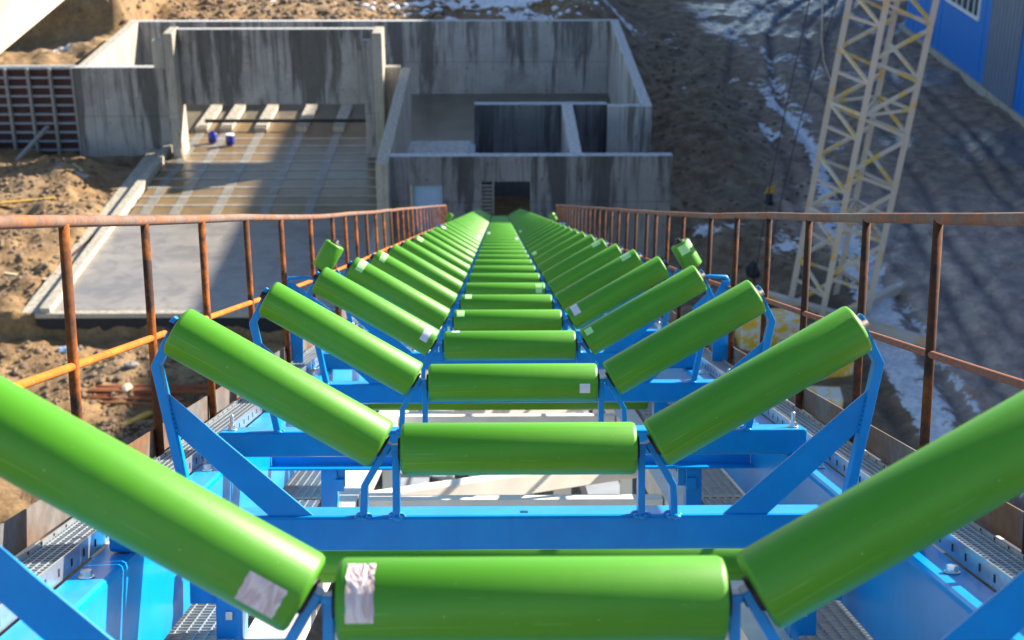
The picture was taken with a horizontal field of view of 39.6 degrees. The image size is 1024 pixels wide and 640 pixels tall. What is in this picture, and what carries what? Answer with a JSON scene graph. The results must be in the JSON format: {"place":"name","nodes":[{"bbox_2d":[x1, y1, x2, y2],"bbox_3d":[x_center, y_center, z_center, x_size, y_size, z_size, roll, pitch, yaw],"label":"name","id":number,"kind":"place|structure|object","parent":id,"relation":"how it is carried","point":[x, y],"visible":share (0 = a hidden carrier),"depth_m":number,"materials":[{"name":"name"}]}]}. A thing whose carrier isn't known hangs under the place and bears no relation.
{"place":"outdoors","nodes":[
{"label":"outdoors","id":0,"kind":"place"},
{"bbox_2d":[0,0,63,53],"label":"gallery girder","id":1,"kind":"object","parent":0,"point":[19,19],"depth_m":11.56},
{"bbox_2d":[129,118,376,214],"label":"muddy water","id":2,"kind":"structure","parent":0,"point":[315,130],"depth_m":59.82,"materials":[{"name":"liquid"}]},
{"bbox_2d":[167,108,185,160],"bbox_3d":[-14.495,-8.034,61.518,0.120,2.124,1.184,-17,29,-35],"label":"timber prop","id":3,"kind":"object","parent":2,"relation":"on","point":[180,145],"visible":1,"depth_m":61.49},
{"bbox_2d":[138,105,223,214],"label":"floor beam","id":4,"kind":"structure","parent":2,"relation":"on","point":[202,127],"depth_m":62.28,"materials":[{"name":"concrete"}]},
{"bbox_2d":[168,104,246,214],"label":"floor beam","id":5,"kind":"structure","parent":2,"relation":"on","point":[237,111],"depth_m":62.15,"materials":[{"name":"concrete"}]},
{"bbox_2d":[208,130,216,142],"bbox_3d":[-13.478,-8.270,63.985,0.418,0.530,0.418,0,23,-1],"label":"drum","id":6,"kind":"object","parent":2,"relation":"on","point":[212,136],"visible":1,"depth_m":63.86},
{"bbox_2d":[225,133,234,144],"bbox_3d":[-12.614,-8.093,63.635,0.418,0.480,0.418,0,23,-1],"label":"drum","id":7,"kind":"object","parent":2,"relation":"on","point":[230,138],"visible":1,"depth_m":63.49,"materials":[{"name":"blue plastic"}]},
{"bbox_2d":[210,104,279,213],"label":"floor beam","id":8,"kind":"structure","parent":2,"relation":"on","point":[270,111],"depth_m":62.28,"materials":[{"name":"concrete"}]},
{"bbox_2d":[134,204,376,206],"bbox_3d":[-10.031,-4.504,56.062,9.700,0.070,0.100,0,23,-1],"label":"floor batten","id":9,"kind":"object","parent":2,"relation":"on","point":[274,205],"visible":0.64,"depth_m":56.03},
{"bbox_2d":[140,195,376,198],"bbox_3d":[-10.042,-4.938,57.073,9.700,0.070,0.100,0,23,-1],"label":"floor batten","id":10,"kind":"object","parent":2,"relation":"on","point":[261,196],"visible":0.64,"depth_m":57.02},
{"bbox_2d":[147,186,375,188],"bbox_3d":[-10.054,-5.410,58.176,9.700,0.070,0.100,0,23,-1],"label":"floor batten","id":11,"kind":"object","parent":2,"relation":"on","point":[280,187],"visible":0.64,"depth_m":58.14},
{"bbox_2d":[154,177,375,179],"bbox_3d":[-10.066,-5.883,59.279,9.700,0.070,0.100,0,23,-1],"label":"floor batten","id":12,"kind":"object","parent":2,"relation":"on","point":[277,178],"visible":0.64,"depth_m":59.23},
{"bbox_2d":[160,169,375,171],"bbox_3d":[-10.078,-6.356,60.382,9.700,0.070,0.100,0,23,-1],"label":"floor batten","id":13,"kind":"object","parent":2,"relation":"on","point":[254,169],"visible":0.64,"depth_m":60.37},
{"bbox_2d":[172,153,366,154],"bbox_3d":[-10.101,-7.301,62.587,9.700,0.070,0.100,0,23,-1],"label":"floor batten","id":14,"kind":"object","parent":2,"relation":"on","point":[267,153],"visible":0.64,"depth_m":62.55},
{"bbox_2d":[166,161,375,162],"bbox_3d":[-10.089,-6.829,61.484,9.700,0.070,0.100,0,23,-1],"label":"floor batten","id":15,"kind":"object","parent":2,"relation":"on","point":[261,161],"visible":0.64,"depth_m":61.44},
{"bbox_2d":[189,138,366,138],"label":"floor batten","id":16,"kind":"object","parent":2,"relation":"on","point":[284,138],"visible":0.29,"depth_m":64.74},
{"bbox_2d":[195,145,366,146],"bbox_3d":[-10.113,-7.774,63.690,9.700,0.070,0.100,0,23,-1],"label":"floor batten","id":17,"kind":"object","parent":2,"relation":"on","point":[282,145],"visible":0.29,"depth_m":63.70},
{"bbox_2d":[205,119,365,122],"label":"pipe","id":18,"kind":"object","parent":2,"relation":"on","point":[278,120],"visible":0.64,"depth_m":65.93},
{"bbox_2d":[259,104,318,213],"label":"floor beam","id":19,"kind":"structure","parent":2,"relation":"on","point":[309,111],"depth_m":62.15,"materials":[{"name":"concrete"}]},
{"bbox_2d":[303,104,352,213],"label":"floor beam","id":20,"kind":"structure","parent":2,"relation":"on","point":[345,110],"depth_m":62.08,"materials":[{"name":"concrete"}]},
{"bbox_2d":[186,93,610,143],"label":"floor","id":21,"kind":"structure","parent":0,"point":[442,117],"depth_m":69.54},
{"bbox_2d":[0,0,1023,639],"bbox_3d":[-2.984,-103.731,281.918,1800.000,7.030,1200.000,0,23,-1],"label":"ground","id":22,"kind":"structure","parent":0,"point":[964,152],"depth_m":58.76,"materials":[{"name":"soil"}]},
{"bbox_2d":[0,197,55,204],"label":"plank","id":23,"kind":"object","parent":22,"relation":"on","point":[21,201],"visible":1,"depth_m":55.52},
{"bbox_2d":[15,126,48,159],"bbox_3d":[-20.946,-7.582,61.860,0.160,1.112,2.699,8,24,18],"label":"timber prop","id":24,"kind":"object","parent":22,"relation":"on","point":[30,145],"visible":0.71,"depth_m":61.91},
{"bbox_2d":[0,65,82,155],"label":"formwork panel","id":25,"kind":"object","parent":22,"relation":"on","point":[35,100],"visible":0.9,"depth_m":62.85,"materials":[{"name":"wood"}]},
{"bbox_2d":[0,155,118,300],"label":"rubble","id":26,"kind":"object","parent":22,"relation":"on","point":[20,256],"visible":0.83,"depth_m":55.52,"materials":[{"name":"stone"}]},
{"bbox_2d":[53,165,89,178],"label":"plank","id":27,"kind":"object","parent":22,"relation":"on","point":[83,175],"visible":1,"depth_m":58.62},
{"bbox_2d":[21,144,173,313],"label":"kerb","id":28,"kind":"structure","parent":22,"relation":"on","point":[48,295],"depth_m":53.29,"materials":[{"name":"concrete"}]},
{"bbox_2d":[71,231,97,256],"bbox_3d":[-15.612,-2.736,51.972,0.130,0.102,2.822,3,23,6],"label":"plank","id":29,"kind":"object","parent":28,"relation":"on","point":[76,251],"visible":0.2,"depth_m":51.79,"materials":[{"name":"wood"}]},
{"bbox_2d":[79,42,116,64],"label":"side wall","id":30,"kind":"structure","parent":22,"relation":"on","point":[104,53],"depth_m":65.05,"materials":[{"name":"concrete"}]},
{"bbox_2d":[0,340,206,443],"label":"rubble","id":31,"kind":"object","parent":22,"relation":"on","point":[167,363],"visible":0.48,"depth_m":42.90,"materials":[{"name":"stone"}]},
{"bbox_2d":[73,65,173,156],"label":"front left wall","id":32,"kind":"structure","parent":22,"relation":"on","point":[123,110],"depth_m":62.59,"materials":[{"name":"concrete"}]},
{"bbox_2d":[106,22,142,64],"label":"side wall","id":33,"kind":"structure","parent":22,"relation":"on","point":[126,38],"depth_m":69.29,"materials":[{"name":"concrete"}]},
{"bbox_2d":[120,383,132,392],"bbox_3d":[-11.391,2.037,41.959,0.423,0.265,0.568,0,23,-1],"label":"cement bag","id":34,"kind":"object","parent":22,"relation":"on","point":[125,387],"visible":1,"depth_m":41.84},
{"bbox_2d":[123,361,139,368],"bbox_3d":[-11.608,1.349,43.339,0.397,0.204,0.427,20,30,39],"label":"cement bag","id":35,"kind":"object","parent":22,"relation":"on","point":[131,364],"visible":1,"depth_m":43.24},
{"bbox_2d":[120,411,152,426],"bbox_3d":[-10.711,2.823,40.590,0.220,0.270,1.310,9,25,20],"label":"plank","id":36,"kind":"object","parent":22,"relation":"on","point":[139,417],"visible":0.8,"depth_m":40.57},
{"bbox_2d":[99,418,181,451],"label":"gravel","id":37,"kind":"structure","parent":22,"relation":"on","point":[135,425],"depth_m":39.65,"materials":[{"name":"gravel"}]},
{"bbox_2d":[65,384,219,405],"bbox_3d":[-10.527,2.176,41.630,5.258,0.148,1.338,0,23,-1],"label":"rebar bundle","id":38,"kind":"object","parent":22,"relation":"on","point":[174,389],"visible":0.59,"depth_m":41.73,"materials":[{"name":"red metal"}]},
{"bbox_2d":[35,214,373,332],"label":"floor slab","id":39,"kind":"structure","parent":22,"relation":"on","point":[109,289],"depth_m":49.61,"materials":[{"name":"concrete"}]},
{"bbox_2d":[151,26,386,157],"bbox_3d":[-10.362,-9.679,61.674,9.720,5.800,1.400,0,23,-1],"label":"portal","id":40,"kind":"object","parent":22,"relation":"on","point":[220,66],"visible":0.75,"depth_m":61.23,"materials":[{"name":"concrete"}]},
{"bbox_2d":[74,0,479,26],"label":"rubble","id":41,"kind":"object","parent":22,"relation":"on","point":[289,16],"visible":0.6,"depth_m":77.72,"materials":[{"name":"stone"}]},
{"bbox_2d":[369,215,378,254],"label":"kerb","id":42,"kind":"structure","parent":22,"relation":"on","point":[372,246],"depth_m":51.33,"materials":[{"name":"grey concrete"}]},
{"bbox_2d":[130,19,618,93],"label":"back wall","id":43,"kind":"structure","parent":22,"relation":"on","point":[519,56],"depth_m":71.72,"materials":[{"name":"grey concrete"}]},
{"bbox_2d":[385,65,400,118],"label":"short wall","id":44,"kind":"structure","parent":22,"relation":"on","point":[392,72],"depth_m":61.78,"materials":[{"name":"concrete"}]},
{"bbox_2d":[376,67,412,249],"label":"wing wall","id":45,"kind":"structure","parent":22,"relation":"on","point":[397,135],"depth_m":53.08,"materials":[{"name":"concrete"}]},
{"bbox_2d":[407,141,470,152],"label":"step slab","id":46,"kind":"structure","parent":22,"relation":"on","point":[437,146],"depth_m":59.97,"materials":[{"name":"grey concrete"}]},
{"bbox_2d":[356,0,598,16],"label":"snow clumps","id":47,"kind":"object","parent":22,"relation":"on","point":[505,9],"visible":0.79,"depth_m":78.38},
{"bbox_2d":[448,475,570,494],"bbox_3d":[-0.075,6.377,15.472,1.260,12.087,0.160,0,23,-1],"label":"trestle","id":48,"kind":"object","parent":22,"relation":"on","point":[562,491],"depth_m":13.35,"materials":[{"name":"beige metal"}]},
{"bbox_2d":[0,312,1023,639],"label":"conveyor frame","id":49,"kind":"object","parent":22,"relation":"on","point":[930,592],"visible":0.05,"depth_m":4.02,"materials":[{"name":"blue paint"}]},
{"bbox_2d":[0,518,108,631],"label":"grating plank","id":50,"kind":"object","parent":49,"relation":"on","point":[53,559],"visible":0.5,"depth_m":2.93,"materials":[{"name":"metal"}]},
{"bbox_2d":[154,427,223,473],"bbox_3d":[-0.952,0.406,4.043,0.093,0.045,1.190,0,4,-1],"label":"grating plank","id":51,"kind":"object","parent":49,"relation":"on","point":[194,458],"visible":0.2,"depth_m":4.08,"materials":[{"name":"metal"}]},
{"bbox_2d":[0,205,446,557],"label":"handrail","id":52,"kind":"object","parent":49,"relation":"attached to","point":[23,531],"visible":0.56,"depth_m":4.04,"materials":[{"name":"brown metal"}]},
{"bbox_2d":[205,397,263,427],"bbox_3d":[-0.964,0.317,5.234,0.093,0.045,1.190,0,4,-1],"label":"grating plank","id":53,"kind":"object","parent":49,"relation":"on","point":[243,411],"visible":0.41,"depth_m":4.94,"materials":[{"name":"metal"}]},
{"bbox_2d":[164,500,319,639],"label":"grating","id":54,"kind":"object","parent":49,"relation":"attached to","point":[196,622],"visible":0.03,"depth_m":3.59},
{"bbox_2d":[283,470,320,500],"bbox_3d":[-0.904,0.580,6.232,0.400,0.020,2.100,0,4,-1],"label":"grating","id":55,"kind":"object","parent":49,"relation":"attached to","point":[303,485],"depth_m":5.42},
{"bbox_2d":[290,353,318,373],"bbox_3d":[-0.975,0.228,6.426,0.093,0.045,1.190,0,4,-1],"label":"grating plank","id":56,"kind":"object","parent":49,"relation":"on","point":[309,364],"visible":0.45,"depth_m":6.63,"materials":[{"name":"metal"}]},
{"bbox_2d":[287,239,343,362],"bbox_3d":[-0.915,-0.072,6.638,0.287,0.611,0.096,0,4,-1],"label":"belt guide","id":57,"kind":"object","parent":49,"relation":"attached to","point":[329,253],"visible":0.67,"depth_m":6.61,"materials":[{"name":"blue paint"}]},
{"bbox_2d":[109,306,883,551],"bbox_3d":[0.014,0.233,3.060,1.760,0.524,0.164,0,4,-1],"label":"trough idler","id":58,"kind":"object","parent":49,"relation":"on","point":[678,430],"visible":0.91,"depth_m":3.02,"materials":[{"name":"blue paint"}]},
{"bbox_2d":[463,215,537,238],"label":"trough idler","id":59,"kind":"object","parent":49,"relation":"on","point":[501,228],"visible":0.12,"depth_m":26.82,"materials":[{"name":"blue paint"}]},
{"bbox_2d":[465,214,535,229],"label":"trough idler","id":60,"kind":"object","parent":49,"relation":"on","point":[499,227],"visible":0.04,"depth_m":28.01,"materials":[{"name":"blue paint"}]},
{"bbox_2d":[466,214,534,228],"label":"trough idler","id":61,"kind":"object","parent":49,"relation":"on","point":[501,226],"visible":0.05,"depth_m":29.20,"materials":[{"name":"blue paint"}]},
{"bbox_2d":[468,213,532,227],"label":"trough idler","id":62,"kind":"object","parent":49,"relation":"on","point":[500,225],"visible":0.05,"depth_m":30.39,"materials":[{"name":"blue paint"}]},
{"bbox_2d":[462,216,539,240],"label":"trough idler","id":63,"kind":"object","parent":49,"relation":"on","point":[500,229],"visible":0.16,"depth_m":25.62,"materials":[{"name":"blue paint"}]},
{"bbox_2d":[453,219,549,251],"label":"trough idler","id":64,"kind":"object","parent":49,"relation":"on","point":[480,235],"visible":0.16,"depth_m":20.86,"materials":[{"name":"blue paint"}]},
{"bbox_2d":[455,218,547,248],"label":"trough idler","id":65,"kind":"object","parent":49,"relation":"on","point":[522,232],"visible":0.13,"depth_m":22.05,"materials":[{"name":"blue paint"}]},
{"bbox_2d":[458,217,544,242],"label":"trough idler","id":66,"kind":"object","parent":49,"relation":"on","point":[483,232],"visible":0.1,"depth_m":23.24,"materials":[{"name":"blue paint"}]},
{"bbox_2d":[460,216,542,243],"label":"trough idler","id":67,"kind":"object","parent":49,"relation":"on","point":[530,223],"visible":0.13,"depth_m":24.43,"materials":[{"name":"blue paint"}]},
{"bbox_2d":[442,223,561,262],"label":"trough idler","id":68,"kind":"object","parent":49,"relation":"on","point":[526,243],"visible":0.12,"depth_m":17.28,"materials":[{"name":"blue paint"}]},
{"bbox_2d":[446,222,557,258],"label":"trough idler","id":69,"kind":"object","parent":49,"relation":"on","point":[503,241],"visible":0.12,"depth_m":18.47,"materials":[{"name":"blue paint"}]},
{"bbox_2d":[426,229,578,278],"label":"trough idler","id":70,"kind":"object","parent":49,"relation":"on","point":[535,254],"visible":0.2,"depth_m":13.71,"materials":[{"name":"blue paint"}]},
{"bbox_2d":[432,226,572,274],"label":"trough idler","id":71,"kind":"object","parent":49,"relation":"on","point":[530,250],"visible":0.16,"depth_m":14.90,"materials":[{"name":"blue paint"}]},
{"bbox_2d":[438,224,566,268],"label":"trough idler","id":72,"kind":"object","parent":49,"relation":"on","point":[528,246],"visible":0.16,"depth_m":16.09,"materials":[{"name":"blue paint"}]},
{"bbox_2d":[450,220,554,253],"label":"trough idler","id":73,"kind":"object","parent":49,"relation":"on","point":[522,238],"visible":0.17,"depth_m":19.67,"materials":[{"name":"blue paint"}]},
{"bbox_2d":[410,234,596,299],"bbox_3d":[-0.065,-0.421,11.399,1.760,0.524,0.164,0,4,-1],"label":"trough idler","id":74,"kind":"object","parent":49,"relation":"on","point":[569,251],"visible":0.27,"depth_m":11.32,"materials":[{"name":"blue paint"}]},
{"bbox_2d":[419,231,587,289],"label":"trough idler","id":75,"kind":"object","parent":49,"relation":"on","point":[560,247],"visible":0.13,"depth_m":12.51,"materials":[{"name":"blue paint"}]},
{"bbox_2d":[400,238,608,311],"bbox_3d":[-0.054,-0.321,10.208,1.760,0.524,0.164,0,4,-1],"label":"trough idler","id":76,"kind":"object","parent":49,"relation":"on","point":[576,259],"visible":0.3,"depth_m":10.13,"materials":[{"name":"blue paint"}]},
{"bbox_2d":[386,244,623,326],"bbox_3d":[-0.042,-0.221,9.017,1.760,0.524,0.165,0,4,0],"label":"trough idler","id":77,"kind":"object","parent":49,"relation":"on","point":[556,284],"visible":0.29,"depth_m":8.94,"materials":[{"name":"blue paint"}]},
{"bbox_2d":[353,249,660,344],"bbox_3d":[-0.031,-0.126,7.826,1.760,0.524,0.164,0,4,0],"label":"trough idler","id":78,"kind":"object","parent":49,"relation":"on","point":[599,278],"visible":0.37,"depth_m":7.75,"materials":[{"name":"blue paint"}]},
{"bbox_2d":[319,256,695,369],"bbox_3d":[-0.020,-0.034,6.635,1.760,0.524,0.164,0,4,0],"label":"trough idler","id":79,"kind":"object","parent":49,"relation":"on","point":[580,313],"visible":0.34,"depth_m":6.56,"materials":[{"name":"blue paint"}]},
{"bbox_2d":[0,375,1023,639],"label":"trough idler","id":80,"kind":"object","parent":49,"relation":"on","point":[266,573],"visible":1,"depth_m":1.79,"materials":[{"name":"blue paint"}]},
{"bbox_2d":[218,280,806,456],"bbox_3d":[0.003,0.144,4.251,1.760,0.524,0.164,0,4,-1],"label":"trough idler","id":81,"kind":"object","parent":49,"relation":"on","point":[627,369],"visible":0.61,"depth_m":4.18,"materials":[{"name":"blue paint"}]},
{"bbox_2d":[190,549,841,639],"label":"return roller","id":82,"kind":"object","parent":49,"relation":"on","point":[231,621],"visible":0.06,"depth_m":3.47,"materials":[{"name":"green paint"}]},
{"bbox_2d":[305,265,729,403],"bbox_3d":[-0.009,0.055,5.443,1.760,0.524,0.165,0,4,0],"label":"trough idler","id":83,"kind":"object","parent":49,"relation":"on","point":[598,335],"visible":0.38,"depth_m":5.38,"materials":[{"name":"blue paint"}]},
{"bbox_2d":[363,402,672,414],"bbox_3d":[-0.018,0.432,6.591,1.650,0.256,0.112,0,4,-1],"label":"return roller","id":84,"kind":"object","parent":49,"relation":"on","point":[657,407],"visible":0.17,"depth_m":6.54,"materials":[{"name":"metal"}]},
{"bbox_2d":[638,402,651,414],"bbox_3d":[0.856,0.409,8.382,0.400,0.020,2.100,0,4,-1],"label":"grating","id":85,"kind":"object","parent":49,"relation":"attached to","point":[648,410],"visible":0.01,"depth_m":7.42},
{"bbox_2d":[642,415,744,498],"bbox_3d":[0.876,0.573,6.248,0.400,0.020,2.100,0,4,-1],"label":"grating","id":86,"kind":"object","parent":49,"relation":"attached to","point":[717,483],"visible":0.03,"depth_m":5.41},
{"bbox_2d":[671,238,729,361],"bbox_3d":[0.875,-0.079,6.654,0.287,0.611,0.096,0,4,-1],"label":"belt guide","id":87,"kind":"object","parent":49,"relation":"attached to","point":[685,253],"visible":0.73,"depth_m":6.63,"materials":[{"name":"blue paint"}]},
{"bbox_2d":[700,351,732,378],"bbox_3d":[0.941,0.220,6.443,0.093,0.045,1.190,0,4,-1],"label":"grating plank","id":88,"kind":"object","parent":49,"relation":"on","point":[716,369],"visible":0.52,"depth_m":6.48,"materials":[{"name":"metal"}]},
{"bbox_2d":[702,498,873,639],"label":"grating","id":89,"kind":"object","parent":49,"relation":"attached to","point":[836,620],"visible":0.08,"depth_m":3.58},
{"bbox_2d":[555,204,1023,553],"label":"handrail","id":90,"kind":"object","parent":49,"relation":"attached to","point":[1005,522],"visible":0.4,"depth_m":4.18,"materials":[{"name":"brown metal"}]},
{"bbox_2d":[762,400,817,424],"bbox_3d":[0.952,0.309,5.252,0.093,0.045,1.190,0,4,-1],"label":"grating plank","id":91,"kind":"object","parent":49,"relation":"on","point":[780,413],"visible":0.27,"depth_m":4.89,"materials":[{"name":"metal"}]},
{"bbox_2d":[799,421,888,483],"bbox_3d":[0.964,0.398,4.060,0.093,0.045,1.190,0,4,-1],"label":"grating plank","id":92,"kind":"object","parent":49,"relation":"on","point":[838,460],"visible":0.28,"depth_m":3.99,"materials":[{"name":"metal"}]},
{"bbox_2d":[934,522,1023,590],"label":"grating plank","id":93,"kind":"object","parent":49,"relation":"on","point":[996,563],"visible":0.5,"depth_m":2.90,"materials":[{"name":"metal"}]},
{"bbox_2d":[389,153,672,256],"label":"front wall","id":94,"kind":"structure","parent":22,"relation":"on","point":[637,181],"depth_m":49.98,"materials":[{"name":"concrete"}]},
{"bbox_2d":[474,102,606,195],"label":"wall","id":95,"kind":"structure","parent":22,"relation":"on","point":[517,127],"depth_m":56.49,"materials":[{"name":"concrete"}]},
{"bbox_2d":[561,104,581,152],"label":"divider wall","id":96,"kind":"structure","parent":22,"relation":"on","point":[570,141],"depth_m":53.25,"materials":[{"name":"grey concrete"}]},
{"bbox_2d":[606,104,640,152],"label":"stub wall","id":97,"kind":"structure","parent":22,"relation":"on","point":[623,129],"depth_m":56.21,"materials":[{"name":"grey concrete"}]},
{"bbox_2d":[608,21,651,152],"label":"side wall","id":98,"kind":"structure","parent":22,"relation":"on","point":[625,84],"depth_m":63.22,"materials":[{"name":"grey concrete"}]},
{"bbox_2d":[631,41,858,306],"bbox_3d":[9.360,-8.435,63.781,7.974,1.936,43.504,0,23,-1],"label":"rubble","id":99,"kind":"object","parent":22,"relation":"on","point":[780,265],"visible":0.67,"depth_m":61.58,"materials":[{"name":"stone"}]},
{"bbox_2d":[746,261,759,278],"bbox_3d":[8.305,-1.679,48.982,0.466,0.781,0.428,-14,27,-30],"label":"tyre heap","id":100,"kind":"object","parent":22,"relation":"on","point":[750,269],"visible":0.89,"depth_m":48.83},
{"bbox_2d":[735,308,799,350],"bbox_3d":[7.949,0.344,44.081,1.900,1.150,0.900,-1,23,-3],"label":"ballast block","id":101,"kind":"object","parent":22,"relation":"on","point":[747,335],"depth_m":43.63,"materials":[{"name":"paint"}]},
{"bbox_2d":[764,185,775,204],"bbox_3d":[10.072,-4.915,55.668,0.390,0.720,0.400,21,31,39],"label":"site marker","id":102,"kind":"object","parent":22,"relation":"on","point":[772,190],"visible":0.9,"depth_m":55.59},
{"bbox_2d":[753,0,809,284],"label":"cable","id":103,"kind":"object","parent":22,"relation":"attached to","point":[779,139],"visible":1,"depth_m":46.49,"materials":[{"name":"metal"}]},
{"bbox_2d":[821,0,830,80],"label":"cable","id":104,"kind":"object","parent":103,"relation":"hanging from","point":[827,71],"visible":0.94,"depth_m":45.26,"materials":[{"name":"metal"}]},
{"bbox_2d":[762,0,837,284],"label":"cable","id":105,"kind":"object","parent":22,"relation":"attached to","point":[800,121],"visible":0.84,"depth_m":46.25,"materials":[{"name":"metal"}]},
{"bbox_2d":[789,333,853,380],"bbox_3d":[9.120,1.078,42.015,1.700,1.200,1.000,-4,23,-8],"label":"ballast block","id":106,"kind":"object","parent":22,"relation":"on","point":[846,370],"depth_m":41.76,"materials":[{"name":"paint"}]},
{"bbox_2d":[802,386,842,416],"bbox_3d":[8.645,2.287,39.808,1.100,0.600,0.800,2,23,5],"label":"ballast block","id":107,"kind":"object","parent":22,"relation":"on","point":[833,395],"depth_m":39.61,"materials":[{"name":"paint"}]},
{"bbox_2d":[768,284,937,347],"bbox_3d":[10.582,-0.116,45.708,5.010,0.300,4.914,0,23,-1],"label":"mast base","id":108,"kind":"object","parent":22,"relation":"on","point":[894,332],"visible":0.29,"depth_m":45.81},
{"bbox_2d":[788,0,938,316],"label":"crane mast","id":109,"kind":"object","parent":108,"relation":"on","point":[927,20],"visible":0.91,"depth_m":44.23,"materials":[{"name":"metal"}]},
{"bbox_2d":[902,0,1023,126],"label":"blue hall","id":110,"kind":"structure","parent":22,"relation":"on","point":[978,45],"depth_m":72.49,"materials":[{"name":"metal"}]},
{"bbox_2d":[945,0,981,20],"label":"window","id":111,"kind":"structure","parent":110,"relation":"in","point":[972,8],"depth_m":74.53,"materials":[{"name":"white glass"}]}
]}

